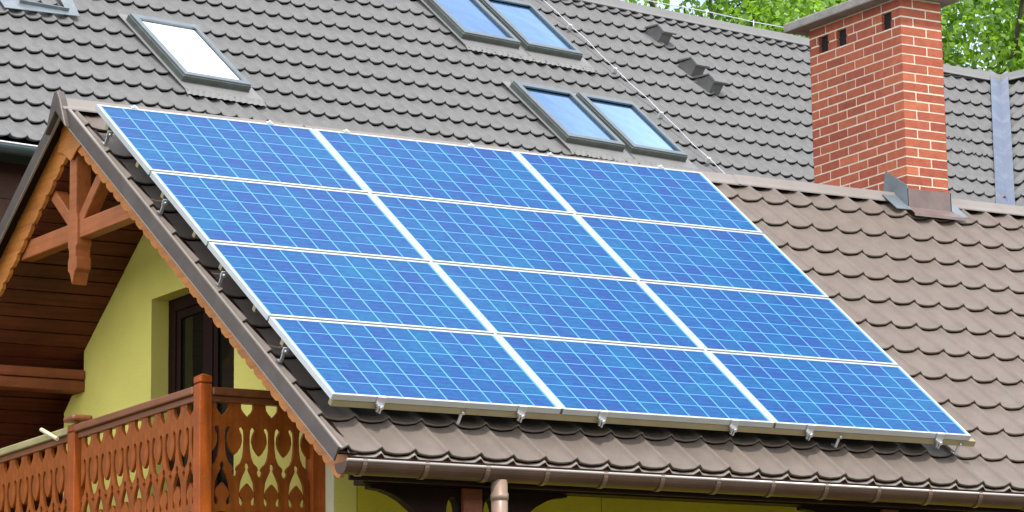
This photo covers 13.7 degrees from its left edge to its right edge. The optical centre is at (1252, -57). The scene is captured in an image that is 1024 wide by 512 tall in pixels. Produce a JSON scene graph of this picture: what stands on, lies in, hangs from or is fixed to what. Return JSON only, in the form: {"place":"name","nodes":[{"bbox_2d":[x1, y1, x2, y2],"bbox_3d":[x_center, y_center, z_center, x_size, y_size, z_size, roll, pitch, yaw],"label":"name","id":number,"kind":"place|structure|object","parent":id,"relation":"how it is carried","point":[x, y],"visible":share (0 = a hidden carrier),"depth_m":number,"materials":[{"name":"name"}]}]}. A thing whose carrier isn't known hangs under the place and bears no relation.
{"place":"outdoors","nodes":[
{"label":"outdoors","id":0,"kind":"place"},
{"bbox_2d":[0,0,1023,221],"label":"house","id":1,"kind":"structure","parent":0,"point":[619,81],"depth_m":44.19,"materials":[{"name":"grey tile"}]},
{"bbox_2d":[117,13,266,106],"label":"roof window","id":2,"kind":"structure","parent":1,"relation":"in","point":[186,52],"depth_m":40.40,"materials":[{"name":"glass"}]},
{"bbox_2d":[420,0,534,61],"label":"roof window","id":3,"kind":"structure","parent":1,"relation":"in","point":[470,21],"depth_m":45.39,"materials":[{"name":"glass"}]},
{"bbox_2d":[478,0,595,71],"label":"roof window","id":4,"kind":"structure","parent":1,"relation":"in","point":[537,35],"depth_m":46.17,"materials":[{"name":"glass"}]},
{"bbox_2d":[502,81,637,163],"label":"roof window","id":5,"kind":"structure","parent":1,"relation":"in","point":[560,110],"depth_m":44.09,"materials":[{"name":"glass"}]},
{"bbox_2d":[573,92,699,170],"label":"roof window","id":6,"kind":"structure","parent":1,"relation":"in","point":[642,138],"depth_m":44.81,"materials":[{"name":"glass"}]},
{"bbox_2d":[621,0,1018,69],"label":"sky","id":7,"kind":"structure","parent":0,"point":[673,2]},
{"label":"ground","id":8,"kind":"structure","parent":0,"visible":0},
{"bbox_2d":[0,0,1023,511],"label":"front house","id":9,"kind":"structure","parent":8,"relation":"on","point":[140,366],"depth_m":28.68,"materials":[{"name":"brown tile"}]},
{"bbox_2d":[168,293,233,511],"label":"balcony door","id":10,"kind":"structure","parent":9,"relation":"in","point":[196,346],"depth_m":28.85,"materials":[{"name":"brown wood"}]},
{"bbox_2d":[101,105,975,454],"bbox_3d":[-4.932,2.313,28.483,5.079,2.642,3.219,10,-20,-41],"label":"mounting rack","id":11,"kind":"object","parent":9,"relation":"attached to","point":[521,413],"visible":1,"depth_m":27.25,"materials":[{"name":"metal"}]},
{"bbox_2d":[95,104,367,192],"bbox_3d":[-7.039,1.431,28.465,1.650,0.645,0.802,10,-20,-41],"label":"solar panel","id":12,"kind":"object","parent":11,"relation":"attached to","point":[178,143],"visible":1,"depth_m":28.43,"materials":[{"name":"laminate"}]},
{"bbox_2d":[150,171,428,261],"bbox_3d":[-6.471,1.851,27.741,1.650,0.645,0.802,10,-20,-41],"label":"solar panel","id":13,"kind":"object","parent":11,"relation":"attached to","point":[231,211],"visible":1,"depth_m":27.70,"materials":[{"name":"laminate"}]},
{"bbox_2d":[207,242,492,333],"bbox_3d":[-5.903,2.271,27.016,1.650,0.645,0.802,10,-20,-41],"label":"solar panel","id":14,"kind":"object","parent":11,"relation":"attached to","point":[301,284],"visible":1,"depth_m":26.98,"materials":[{"name":"laminate"}]},
{"bbox_2d":[268,317,560,413],"bbox_3d":[-5.335,2.690,26.291,1.650,0.645,0.802,10,-20,-41],"label":"solar panel","id":15,"kind":"object","parent":11,"relation":"attached to","point":[392,364],"visible":1,"depth_m":26.23,"materials":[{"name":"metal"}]},
{"bbox_2d":[314,129,572,213],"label":"solar panel","id":16,"kind":"object","parent":11,"relation":"attached to","point":[391,166],"visible":1,"depth_m":29.54,"materials":[{"name":"laminate"}]},
{"bbox_2d":[372,194,636,280],"bbox_3d":[-5.231,2.068,28.838,1.650,0.645,0.802,10,-20,-41],"label":"solar panel","id":17,"kind":"object","parent":11,"relation":"attached to","point":[436,231],"visible":1,"depth_m":28.82,"materials":[{"name":"laminate"}]},
{"bbox_2d":[433,262,703,350],"bbox_3d":[-4.663,2.488,28.114,1.650,0.645,0.802,10,-20,-41],"label":"solar panel","id":18,"kind":"object","parent":11,"relation":"attached to","point":[510,302],"visible":1,"depth_m":28.09,"materials":[{"name":"laminate"}]},
{"bbox_2d":[498,335,773,427],"bbox_3d":[-4.095,2.908,27.389,1.650,0.645,0.802,10,-20,-41],"label":"solar panel","id":19,"kind":"object","parent":11,"relation":"attached to","point":[581,378],"visible":1,"depth_m":27.35,"materials":[{"name":"laminate"}]},
{"bbox_2d":[516,152,762,233],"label":"solar panel","id":20,"kind":"object","parent":11,"relation":"attached to","point":[594,188],"visible":1,"depth_m":30.64,"materials":[{"name":"glass"}]},
{"bbox_2d":[577,215,828,297],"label":"solar panel","id":21,"kind":"object","parent":11,"relation":"attached to","point":[690,256],"visible":1,"depth_m":29.91,"materials":[{"name":"glass"}]},
{"bbox_2d":[640,281,897,365],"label":"solar panel","id":22,"kind":"object","parent":11,"relation":"attached to","point":[753,323],"visible":1,"depth_m":29.19,"materials":[{"name":"glass"}]},
{"bbox_2d":[708,351,970,440],"bbox_3d":[-2.855,3.125,28.487,1.650,0.645,0.802,10,-20,-41],"label":"solar panel","id":23,"kind":"object","parent":11,"relation":"attached to","point":[826,395],"visible":1,"depth_m":28.45,"materials":[{"name":"glass"}]},
{"bbox_2d":[624,0,668,8],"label":"broadleaf tree","id":24,"kind":"object","parent":8,"relation":"on","point":[645,2],"depth_m":78.18,"materials":[{"name":"green plant"}]},
{"bbox_2d":[623,0,990,70],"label":"broadleaf tree","id":25,"kind":"object","parent":8,"relation":"on","point":[765,11],"visible":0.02,"depth_m":75.94,"materials":[{"name":"green plant"}]},
{"bbox_2d":[825,0,1023,73],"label":"broadleaf tree","id":26,"kind":"object","parent":8,"relation":"on","point":[1008,54],"visible":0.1,"depth_m":75.92,"materials":[{"name":"green plant"}]},
{"bbox_2d":[961,0,1023,67],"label":"broadleaf tree","id":27,"kind":"object","parent":8,"relation":"on","point":[1010,5],"visible":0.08,"depth_m":79.00,"materials":[{"name":"green plant"}]}
]}

